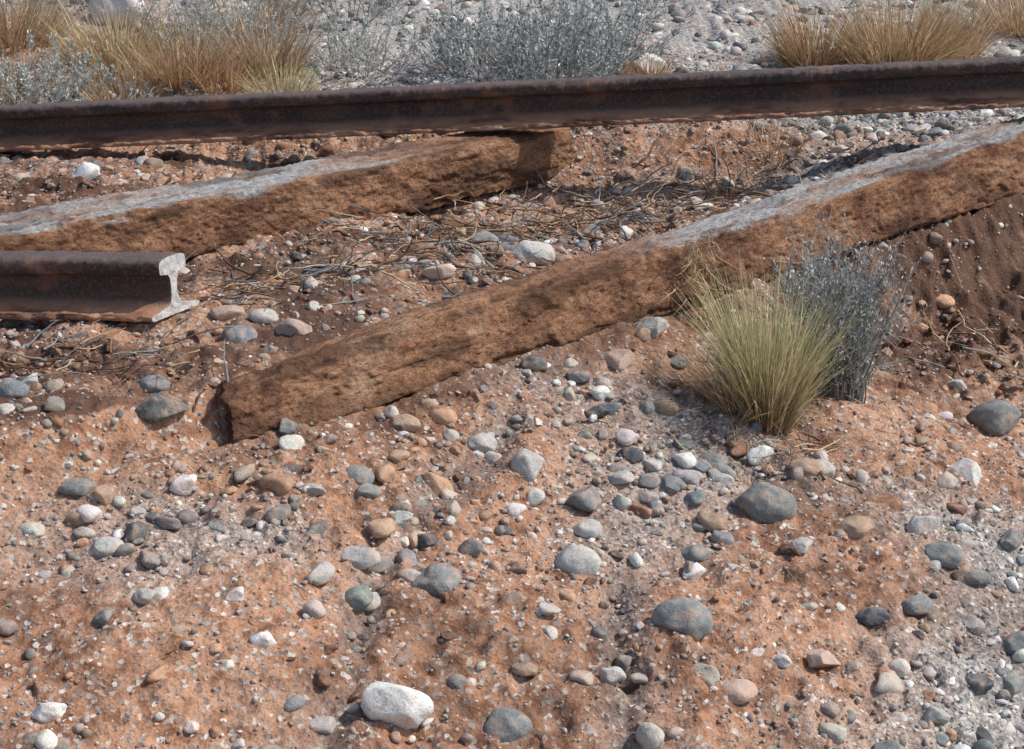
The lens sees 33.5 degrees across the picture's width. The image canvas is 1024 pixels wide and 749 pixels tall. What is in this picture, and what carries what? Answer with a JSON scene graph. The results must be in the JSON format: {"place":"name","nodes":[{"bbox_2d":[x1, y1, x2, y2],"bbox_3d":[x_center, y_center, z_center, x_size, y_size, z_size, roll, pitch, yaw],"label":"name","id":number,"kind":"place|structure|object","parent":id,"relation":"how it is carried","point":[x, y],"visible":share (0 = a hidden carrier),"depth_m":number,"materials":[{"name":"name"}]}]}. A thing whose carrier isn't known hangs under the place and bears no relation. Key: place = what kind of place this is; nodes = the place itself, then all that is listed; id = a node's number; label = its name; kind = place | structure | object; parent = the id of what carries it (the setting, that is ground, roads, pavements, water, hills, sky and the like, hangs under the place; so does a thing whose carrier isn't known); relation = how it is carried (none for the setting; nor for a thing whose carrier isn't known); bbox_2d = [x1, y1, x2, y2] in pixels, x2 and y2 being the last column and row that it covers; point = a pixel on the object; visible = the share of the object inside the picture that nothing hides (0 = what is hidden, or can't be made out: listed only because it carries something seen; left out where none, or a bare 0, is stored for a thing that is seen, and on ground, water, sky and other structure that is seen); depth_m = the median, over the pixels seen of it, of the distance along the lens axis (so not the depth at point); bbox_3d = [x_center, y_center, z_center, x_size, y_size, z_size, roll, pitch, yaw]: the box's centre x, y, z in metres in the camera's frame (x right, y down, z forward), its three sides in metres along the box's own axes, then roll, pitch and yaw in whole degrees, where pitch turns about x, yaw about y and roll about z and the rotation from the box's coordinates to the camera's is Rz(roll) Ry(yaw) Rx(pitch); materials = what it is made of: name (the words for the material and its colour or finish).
{"place":"outdoors","nodes":[
{"label":"outdoors","id":0,"kind":"place"},
{"bbox_2d":[0,0,1023,748],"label":"ground","id":1,"kind":"structure","parent":0,"point":[200,702],"depth_m":3.05,"materials":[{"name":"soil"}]},
{"bbox_2d":[0,379,29,398],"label":"cobblestone","id":2,"kind":"object","parent":1,"relation":"on","point":[15,388],"visible":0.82,"depth_m":3.04,"materials":[{"name":"stone"}]},
{"bbox_2d":[0,38,73,104],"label":"dry grass tuft","id":3,"kind":"object","parent":1,"relation":"on","point":[11,101],"visible":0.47,"depth_m":5.36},
{"bbox_2d":[0,0,95,60],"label":"dry grass tuft","id":4,"kind":"object","parent":1,"relation":"on","point":[15,33],"visible":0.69,"depth_m":5.83,"materials":[{"name":"plant"}]},
{"bbox_2d":[31,702,67,722],"bbox_3d":[-0.676,0.496,2.496,0.050,0.038,0.032,-19,29,-39],"label":"angular rock","id":5,"kind":"object","parent":1,"relation":"on","point":[46,712],"visible":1,"depth_m":2.48,"materials":[{"name":"stone"}]},
{"bbox_2d":[0,29,114,104],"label":"grey shrub","id":6,"kind":"object","parent":1,"relation":"on","point":[28,87],"visible":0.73,"depth_m":5.25,"materials":[{"name":"plant"}]},
{"bbox_2d":[59,478,93,495],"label":"cobblestone","id":7,"kind":"object","parent":1,"relation":"on","point":[77,486],"visible":1,"depth_m":2.92,"materials":[{"name":"stone"}]},
{"bbox_2d":[71,162,99,180],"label":"angular rock","id":8,"kind":"object","parent":1,"relation":"on","point":[90,171],"visible":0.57,"depth_m":4.66,"materials":[{"name":"stone"}]},
{"bbox_2d":[0,250,198,321],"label":"railway rail","id":9,"kind":"object","parent":1,"relation":"on","point":[92,286],"visible":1,"depth_m":3.43,"materials":[{"name":"metal"}]},
{"bbox_2d":[7,0,202,79],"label":"dry grass tuft","id":10,"kind":"object","parent":1,"relation":"on","point":[107,58],"visible":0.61,"depth_m":5.57,"materials":[{"name":"plant"}]},
{"bbox_2d":[91,536,123,557],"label":"cobblestone","id":11,"kind":"object","parent":1,"relation":"on","point":[104,546],"visible":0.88,"depth_m":2.80,"materials":[{"name":"stone"}]},
{"bbox_2d":[46,64,172,102],"bbox_3d":[-1.246,-0.845,5.219,0.409,0.190,0.330,0,22,0],"label":"grey shrub","id":12,"kind":"object","parent":1,"relation":"on","point":[128,87],"visible":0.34,"depth_m":5.26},
{"bbox_2d":[88,0,145,25],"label":"angular rock","id":13,"kind":"object","parent":1,"relation":"on","point":[108,6],"visible":0.49,"depth_m":6.29,"materials":[{"name":"stone"}]},
{"bbox_2d":[68,46,183,100],"bbox_3d":[-1.189,-0.907,5.227,0.414,0.235,0.469,0,22,0],"label":"dry grass tuft","id":14,"kind":"object","parent":1,"relation":"on","point":[121,93],"visible":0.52,"depth_m":5.25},
{"bbox_2d":[132,588,157,604],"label":"angular rock","id":15,"kind":"object","parent":1,"relation":"on","point":[144,596],"visible":1,"depth_m":2.68,"materials":[{"name":"stone"}]},
{"bbox_2d":[137,375,169,392],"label":"cobblestone","id":16,"kind":"object","parent":1,"relation":"on","point":[151,383],"visible":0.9,"depth_m":3.12,"materials":[{"name":"stone"}]},
{"bbox_2d":[135,393,188,423],"bbox_3d":[-0.629,0.056,3.066,0.101,0.049,0.054,-8,23,-20],"label":"angular rock","id":17,"kind":"object","parent":1,"relation":"on","point":[152,408],"visible":1,"depth_m":3.05,"materials":[{"name":"stone"}]},
{"bbox_2d":[96,5,270,97],"bbox_3d":[-1.033,-1.023,5.339,0.563,0.306,0.603,0,22,0],"label":"dry grass tuft","id":18,"kind":"object","parent":1,"relation":"on","point":[158,74],"visible":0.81,"depth_m":5.32,"materials":[{"name":"plant"}]},
{"bbox_2d":[167,33,277,94],"bbox_3d":[-0.913,-0.975,5.314,0.382,0.228,0.446,0,22,0],"label":"dry grass tuft","id":19,"kind":"object","parent":1,"relation":"on","point":[230,82],"visible":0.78,"depth_m":5.29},
{"bbox_2d":[124,0,320,67],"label":"grey shrub","id":20,"kind":"object","parent":1,"relation":"on","point":[205,12],"visible":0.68,"depth_m":5.71,"materials":[{"name":"plant"}]},
{"bbox_2d":[210,305,244,320],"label":"stone","id":21,"kind":"object","parent":1,"relation":"on","point":[223,312],"visible":0.91,"depth_m":3.45,"materials":[{"name":"stone"}]},
{"bbox_2d":[225,587,243,600],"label":"angular rock","id":22,"kind":"object","parent":1,"relation":"on","point":[236,594],"visible":1,"depth_m":2.72,"materials":[{"name":"stone"}]},
{"bbox_2d":[221,325,257,342],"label":"cobblestone","id":23,"kind":"object","parent":1,"relation":"on","point":[242,333],"visible":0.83,"depth_m":3.34,"materials":[{"name":"stone"}]},
{"bbox_2d":[160,0,338,45],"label":"dry grass tuft","id":24,"kind":"object","parent":1,"relation":"on","point":[281,18],"visible":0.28,"depth_m":6.00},
{"bbox_2d":[248,308,278,324],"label":"cobblestone","id":25,"kind":"object","parent":1,"relation":"on","point":[265,316],"visible":0.98,"depth_m":3.41,"materials":[{"name":"stone"}]},
{"bbox_2d":[250,632,276,648],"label":"cobblestone","id":26,"kind":"object","parent":1,"relation":"on","point":[265,640],"visible":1,"depth_m":2.65,"materials":[{"name":"stone"}]},
{"bbox_2d":[188,2,348,79],"bbox_3d":[-0.790,-1.061,5.480,0.555,0.332,0.526,0,22,0],"label":"dry grass tuft","id":27,"kind":"object","parent":1,"relation":"on","point":[286,55],"visible":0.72,"depth_m":5.48,"materials":[{"name":"plant"}]},
{"bbox_2d":[224,57,327,93],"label":"dry grass tuft","id":28,"kind":"object","parent":1,"relation":"on","point":[283,84],"visible":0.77,"depth_m":5.30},
{"bbox_2d":[0,127,574,258],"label":"wooden railway sleeper","id":29,"kind":"object","parent":1,"relation":"on","point":[187,220],"visible":0.81,"depth_m":4.28,"materials":[{"name":"brown wood"}]},
{"bbox_2d":[278,418,297,434],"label":"angular rock","id":30,"kind":"object","parent":1,"relation":"on","point":[287,426],"visible":0.98,"depth_m":3.15,"materials":[{"name":"stone"}]},
{"bbox_2d":[275,318,311,335],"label":"cobblestone","id":31,"kind":"object","parent":1,"relation":"on","point":[289,326],"visible":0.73,"depth_m":3.36,"materials":[{"name":"stone"}]},
{"bbox_2d":[295,483,326,496],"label":"angular rock","id":32,"kind":"object","parent":1,"relation":"on","point":[316,490],"visible":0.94,"depth_m":3.00,"materials":[{"name":"stone"}]},
{"bbox_2d":[267,0,420,30],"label":"grey shrub","id":33,"kind":"object","parent":1,"relation":"on","point":[387,3],"visible":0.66,"depth_m":6.30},
{"bbox_2d":[340,545,380,569],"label":"cobblestone","id":34,"kind":"object","parent":1,"relation":"on","point":[362,558],"visible":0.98,"depth_m":2.88,"materials":[{"name":"stone"}]},
{"bbox_2d":[346,465,374,484],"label":"cobblestone","id":35,"kind":"object","parent":1,"relation":"on","point":[360,474],"visible":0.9,"depth_m":3.07,"materials":[{"name":"stone"}]},
{"bbox_2d":[298,1,425,85],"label":"grey shrub","id":36,"kind":"object","parent":1,"relation":"on","point":[353,41],"visible":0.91,"depth_m":5.58,"materials":[{"name":"plant"}]},
{"bbox_2d":[360,681,433,729],"bbox_3d":[-0.176,0.508,2.604,0.113,0.092,0.075,0,22,0],"label":"angular rock","id":37,"kind":"object","parent":1,"relation":"on","point":[405,707],"visible":0.94,"depth_m":2.58,"materials":[{"name":"stone"}]},
{"bbox_2d":[393,510,412,527],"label":"angular rock","id":38,"kind":"object","parent":1,"relation":"on","point":[403,518],"visible":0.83,"depth_m":3.00,"materials":[{"name":"stone"}]},
{"bbox_2d":[390,414,420,431],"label":"cobblestone","id":39,"kind":"object","parent":1,"relation":"on","point":[408,422],"visible":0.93,"depth_m":3.24,"materials":[{"name":"stone"}]},
{"bbox_2d":[411,563,461,595],"bbox_3d":[-0.128,0.351,2.878,0.086,0.055,0.070,0,22,0],"label":"cobblestone","id":40,"kind":"object","parent":1,"relation":"on","point":[435,579],"visible":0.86,"depth_m":2.86,"materials":[{"name":"stone"}]},
{"bbox_2d":[421,472,453,496],"bbox_3d":[-0.137,0.200,3.129,0.057,0.047,0.044,-7,23,-16],"label":"angular rock","id":41,"kind":"object","parent":1,"relation":"on","point":[437,484],"visible":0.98,"depth_m":3.12,"materials":[{"name":"stone"}]},
{"bbox_2d":[428,407,457,424],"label":"cobblestone","id":42,"kind":"object","parent":1,"relation":"on","point":[444,416],"visible":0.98,"depth_m":3.27,"materials":[{"name":"stone"}]},
{"bbox_2d":[375,0,559,82],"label":"grey shrub","id":43,"kind":"object","parent":1,"relation":"on","point":[441,44],"visible":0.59,"depth_m":5.50,"materials":[{"name":"plant"}]},
{"bbox_2d":[467,433,497,451],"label":"cobblestone","id":44,"kind":"object","parent":1,"relation":"on","point":[484,442],"visible":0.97,"depth_m":3.24,"materials":[{"name":"stone"}]},
{"bbox_2d":[465,231,499,244],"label":"cobblestone","id":45,"kind":"object","parent":1,"relation":"on","point":[486,235],"visible":0.43,"depth_m":3.94,"materials":[{"name":"stone"}]},
{"bbox_2d":[483,707,532,741],"bbox_3d":[-0.008,0.546,2.645,0.081,0.047,0.067,0,22,0],"label":"cobblestone","id":46,"kind":"object","parent":1,"relation":"on","point":[504,724],"visible":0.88,"depth_m":2.63,"materials":[{"name":"stone"}]},
{"bbox_2d":[0,56,1023,151],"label":"railway rail","id":47,"kind":"object","parent":1,"relation":"on","point":[908,86],"visible":1,"depth_m":4.74,"materials":[{"name":"metal"}]},
{"bbox_2d":[0,75,1023,743],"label":"dry twigs","id":48,"kind":"object","parent":1,"relation":"on","point":[598,221],"visible":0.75,"depth_m":3.96,"materials":[{"name":"plant"}]},
{"bbox_2d":[0,143,1023,748],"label":"soil clods","id":49,"kind":"object","parent":1,"relation":"on","point":[322,679],"visible":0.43,"depth_m":3.34,"materials":[{"name":"soil"}]},
{"bbox_2d":[0,62,1023,748],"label":"pebbles","id":50,"kind":"object","parent":1,"relation":"on","point":[648,734],"visible":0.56,"depth_m":3.11,"materials":[{"name":"stone"}]},
{"bbox_2d":[511,661,537,676],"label":"cobblestone","id":51,"kind":"object","parent":1,"relation":"on","point":[526,668],"visible":1,"depth_m":2.72,"materials":[{"name":"stone"}]},
{"bbox_2d":[511,448,544,481],"bbox_3d":[0.027,0.170,3.191,0.062,0.055,0.057,12,25,28],"label":"angular rock","id":52,"kind":"object","parent":1,"relation":"on","point":[526,464],"visible":1,"depth_m":3.17,"materials":[{"name":"stone"}]},
{"bbox_2d":[511,240,554,264],"bbox_3d":[0.050,-0.270,3.863,0.114,0.071,0.077,-17,27,-36],"label":"cobblestone","id":53,"kind":"object","parent":1,"relation":"on","point":[525,249],"visible":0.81,"depth_m":3.83,"materials":[{"name":"stone"}]},
{"bbox_2d":[520,356,547,372],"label":"cobblestone","id":54,"kind":"object","parent":1,"relation":"on","point":[535,363],"visible":0.86,"depth_m":3.46,"materials":[{"name":"stone"}]},
{"bbox_2d":[535,602,561,615],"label":"angular rock","id":55,"kind":"object","parent":1,"relation":"on","point":[544,608],"visible":1,"depth_m":2.84,"materials":[{"name":"stone"}]},
{"bbox_2d":[434,0,666,81],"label":"grey shrub","id":56,"kind":"object","parent":1,"relation":"on","point":[574,60],"visible":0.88,"depth_m":5.24,"materials":[{"name":"plant"}]},
{"bbox_2d":[555,545,600,574],"bbox_3d":[0.114,0.328,2.999,0.086,0.056,0.067,0,22,0],"label":"cobblestone","id":57,"kind":"object","parent":1,"relation":"on","point":[580,559],"visible":0.94,"depth_m":2.98,"materials":[{"name":"stone"}]},
{"bbox_2d":[566,370,590,383],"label":"cobblestone","id":58,"kind":"object","parent":1,"relation":"on","point":[579,377],"visible":1,"depth_m":3.47,"materials":[{"name":"stone"}]},
{"bbox_2d":[566,486,601,511],"bbox_3d":[0.133,0.234,3.136,0.066,0.052,0.054,14,26,32],"label":"angular rock","id":59,"kind":"object","parent":1,"relation":"on","point":[588,499],"visible":1,"depth_m":3.12,"materials":[{"name":"stone"}]},
{"bbox_2d":[572,519,602,538],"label":"cobblestone","id":60,"kind":"object","parent":1,"relation":"on","point":[589,528],"visible":0.98,"depth_m":3.06,"materials":[{"name":"stone"}]},
{"bbox_2d":[585,405,610,416],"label":"angular rock","id":61,"kind":"object","parent":1,"relation":"on","point":[599,411],"visible":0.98,"depth_m":3.38,"materials":[{"name":"stone"}]},
{"bbox_2d":[509,0,700,75],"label":"grey shrub","id":62,"kind":"object","parent":1,"relation":"on","point":[628,23],"visible":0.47,"depth_m":5.57,"materials":[{"name":"plant"}]},
{"bbox_2d":[599,666,625,685],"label":"angular rock","id":63,"kind":"object","parent":1,"relation":"on","point":[613,675],"visible":0.93,"depth_m":2.75,"materials":[{"name":"stone"}]},
{"bbox_2d":[603,349,634,371],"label":"angular rock","id":64,"kind":"object","parent":1,"relation":"on","point":[619,359],"visible":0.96,"depth_m":3.53,"materials":[{"name":"stone"}]},
{"bbox_2d":[218,116,1023,443],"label":"wooden railway sleeper","id":65,"kind":"object","parent":1,"relation":"on","point":[398,356],"visible":0.93,"depth_m":3.66,"materials":[{"name":"brown wood"}]},
{"bbox_2d":[608,470,634,484],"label":"angular rock","id":66,"kind":"object","parent":1,"relation":"on","point":[621,477],"visible":1,"depth_m":3.19,"materials":[{"name":"stone"}]},
{"bbox_2d":[620,447,643,463],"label":"cobblestone","id":67,"kind":"object","parent":1,"relation":"on","point":[632,455],"visible":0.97,"depth_m":3.27,"materials":[{"name":"stone"}]},
{"bbox_2d":[613,36,685,75],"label":"dry grass tuft","id":68,"kind":"object","parent":1,"relation":"on","point":[659,70],"visible":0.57,"depth_m":5.43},
{"bbox_2d":[631,53,669,74],"bbox_3d":[0.446,-0.997,5.516,0.128,0.088,0.130,0,22,0],"label":"angular rock","id":69,"kind":"object","parent":1,"relation":"on","point":[652,55],"visible":0.34,"depth_m":5.47,"materials":[{"name":"stone"}]},
{"bbox_2d":[637,317,669,338],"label":"angular rock","id":70,"kind":"object","parent":1,"relation":"on","point":[657,326],"visible":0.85,"depth_m":3.63,"materials":[{"name":"stone"}]},
{"bbox_2d":[651,596,712,640],"bbox_3d":[0.286,0.413,2.862,0.104,0.072,0.079,0,22,0],"label":"cobblestone","id":71,"kind":"object","parent":1,"relation":"on","point":[692,618],"visible":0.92,"depth_m":2.84,"materials":[{"name":"stone"}]},
{"bbox_2d":[681,544,710,560],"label":"cobblestone","id":72,"kind":"object","parent":1,"relation":"on","point":[697,552],"visible":0.98,"depth_m":3.05,"materials":[{"name":"stone"}]},
{"bbox_2d":[699,453,727,464],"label":"cobblestone","id":73,"kind":"object","parent":1,"relation":"on","point":[710,458],"visible":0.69,"depth_m":3.32,"materials":[{"name":"stone"}]},
{"bbox_2d":[694,166,771,201],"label":"dry grass tuft","id":74,"kind":"object","parent":1,"relation":"on","point":[727,188],"visible":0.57,"depth_m":4.76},
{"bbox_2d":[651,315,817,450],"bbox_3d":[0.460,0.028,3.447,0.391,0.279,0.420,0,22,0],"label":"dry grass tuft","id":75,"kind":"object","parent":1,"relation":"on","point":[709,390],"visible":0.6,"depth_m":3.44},
{"bbox_2d":[720,679,757,704],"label":"cobblestone","id":76,"kind":"object","parent":1,"relation":"on","point":[741,691],"visible":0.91,"depth_m":2.74,"materials":[{"name":"stone"}]},
{"bbox_2d":[734,482,796,523],"bbox_3d":[0.476,0.244,3.204,0.119,0.079,0.101,0,22,0],"label":"cobblestone","id":77,"kind":"object","parent":1,"relation":"on","point":[763,502],"visible":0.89,"depth_m":3.17,"materials":[{"name":"stone"}]},
{"bbox_2d":[725,118,811,173],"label":"dry grass tuft","id":78,"kind":"object","parent":1,"relation":"on","point":[777,131],"visible":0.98,"depth_m":4.88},
{"bbox_2d":[655,240,886,437],"bbox_3d":[0.510,-0.070,3.411,0.511,0.411,0.541,-10,24,-24],"label":"green bunchgrass tuft","id":79,"kind":"object","parent":1,"relation":"on","point":[759,376],"visible":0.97,"depth_m":3.41,"materials":[{"name":"plant"}]},
{"bbox_2d":[772,653,792,668],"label":"angular rock","id":80,"kind":"object","parent":1,"relation":"on","point":[782,661],"visible":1,"depth_m":2.83,"materials":[{"name":"stone"}]},
{"bbox_2d":[790,537,813,553],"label":"angular rock","id":81,"kind":"object","parent":1,"relation":"on","point":[802,545],"visible":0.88,"depth_m":3.09,"materials":[{"name":"stone"}]},
{"bbox_2d":[788,458,823,475],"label":"cobblestone","id":82,"kind":"object","parent":1,"relation":"on","point":[812,466],"visible":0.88,"depth_m":3.29,"materials":[{"name":"stone"}]},
{"bbox_2d":[742,0,895,68],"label":"dry grass tuft","id":83,"kind":"object","parent":1,"relation":"on","point":[794,50],"visible":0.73,"depth_m":5.66,"materials":[{"name":"plant"}]},
{"bbox_2d":[807,648,840,668],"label":"angular rock","id":84,"kind":"object","parent":1,"relation":"on","point":[819,658],"visible":1,"depth_m":2.85,"materials":[{"name":"stone"}]},
{"bbox_2d":[747,200,932,403],"bbox_3d":[0.675,-0.138,3.619,0.391,0.445,0.371,-10,24,-23],"label":"grey shrub","id":85,"kind":"object","parent":1,"relation":"on","point":[854,388],"visible":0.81,"depth_m":3.59,"materials":[{"name":"plant"}]},
{"bbox_2d":[839,515,874,537],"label":"cobblestone","id":86,"kind":"object","parent":1,"relation":"on","point":[855,526],"visible":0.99,"depth_m":3.16,"materials":[{"name":"stone"}]},
{"bbox_2d":[856,606,890,626],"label":"cobblestone","id":87,"kind":"object","parent":1,"relation":"on","point":[869,616],"visible":0.99,"depth_m":2.98,"materials":[{"name":"stone"}]},
{"bbox_2d":[863,493,902,512],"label":"cobblestone","id":88,"kind":"object","parent":1,"relation":"on","point":[883,501],"visible":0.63,"depth_m":3.25,"materials":[{"name":"stone"}]},
{"bbox_2d":[873,740,903,748],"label":"cobblestone","id":89,"kind":"object","parent":1,"relation":"on","point":[890,744],"visible":1,"depth_m":2.71,"materials":[{"name":"stone"}]},
{"bbox_2d":[803,0,1005,64],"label":"dry grass tuft","id":90,"kind":"object","parent":1,"relation":"on","point":[924,45],"visible":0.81,"depth_m":5.55,"materials":[{"name":"plant"}]},
{"bbox_2d":[901,594,933,616],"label":"cobblestone","id":91,"kind":"object","parent":1,"relation":"on","point":[916,605],"visible":1,"depth_m":3.02,"materials":[{"name":"stone"}]},
{"bbox_2d":[906,515,939,533],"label":"angular rock","id":92,"kind":"object","parent":1,"relation":"on","point":[918,524],"visible":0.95,"depth_m":3.20,"materials":[{"name":"stone"}]},
{"bbox_2d":[924,706,950,723],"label":"angular rock","id":93,"kind":"object","parent":1,"relation":"on","point":[933,714],"visible":1,"depth_m":2.80,"materials":[{"name":"stone"}]},
{"bbox_2d":[924,542,963,569],"bbox_3d":[0.795,0.335,3.152,0.083,0.047,0.061,0,22,0],"label":"cobblestone","id":94,"kind":"object","parent":1,"relation":"on","point":[949,556],"visible":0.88,"depth_m":3.13,"materials":[{"name":"stone"}]},
{"bbox_2d":[899,0,1023,58],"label":"dry grass tuft","id":95,"kind":"object","parent":1,"relation":"on","point":[978,52],"visible":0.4,"depth_m":5.71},
{"bbox_2d":[950,458,980,485],"bbox_3d":[0.909,0.198,3.435,0.081,0.056,0.083,0,22,0],"label":"angular rock","id":96,"kind":"object","parent":1,"relation":"on","point":[968,469],"visible":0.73,"depth_m":3.42,"materials":[{"name":"stone"}]},
{"bbox_2d":[964,566,990,584],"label":"cobblestone","id":97,"kind":"object","parent":1,"relation":"on","point":[975,576],"visible":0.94,"depth_m":3.11,"materials":[{"name":"stone"}]},
{"bbox_2d":[966,672,994,694],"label":"angular rock","id":98,"kind":"object","parent":1,"relation":"on","point":[979,684],"visible":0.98,"depth_m":2.89,"materials":[{"name":"stone"}]},
{"bbox_2d":[944,0,1023,42],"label":"dry grass tuft","id":99,"kind":"object","parent":1,"relation":"on","point":[1017,17],"visible":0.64,"depth_m":6.11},
{"bbox_2d":[968,400,1020,436],"bbox_3d":[1.076,0.099,3.804,0.113,0.093,0.094,-17,27,-36],"label":"cobblestone","id":100,"kind":"object","parent":1,"relation":"on","point":[1000,418],"visible":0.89,"depth_m":3.77,"materials":[{"name":"stone"}]},
{"bbox_2d":[999,528,1023,551],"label":"angular rock","id":101,"kind":"object","parent":1,"relation":"on","point":[1010,539],"visible":1,"depth_m":3.25,"materials":[{"name":"stone"}]},
{"bbox_2d":[1004,630,1023,654],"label":"cobblestone","id":102,"kind":"object","parent":1,"relation":"on","point":[1014,642],"visible":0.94,"depth_m":3.00,"materials":[{"name":"stone"}]},
{"bbox_2d":[1,0,1023,136],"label":"background gravel","id":103,"kind":"structure","parent":0,"point":[737,48],"depth_m":6.11,"materials":[{"name":"gravel"}]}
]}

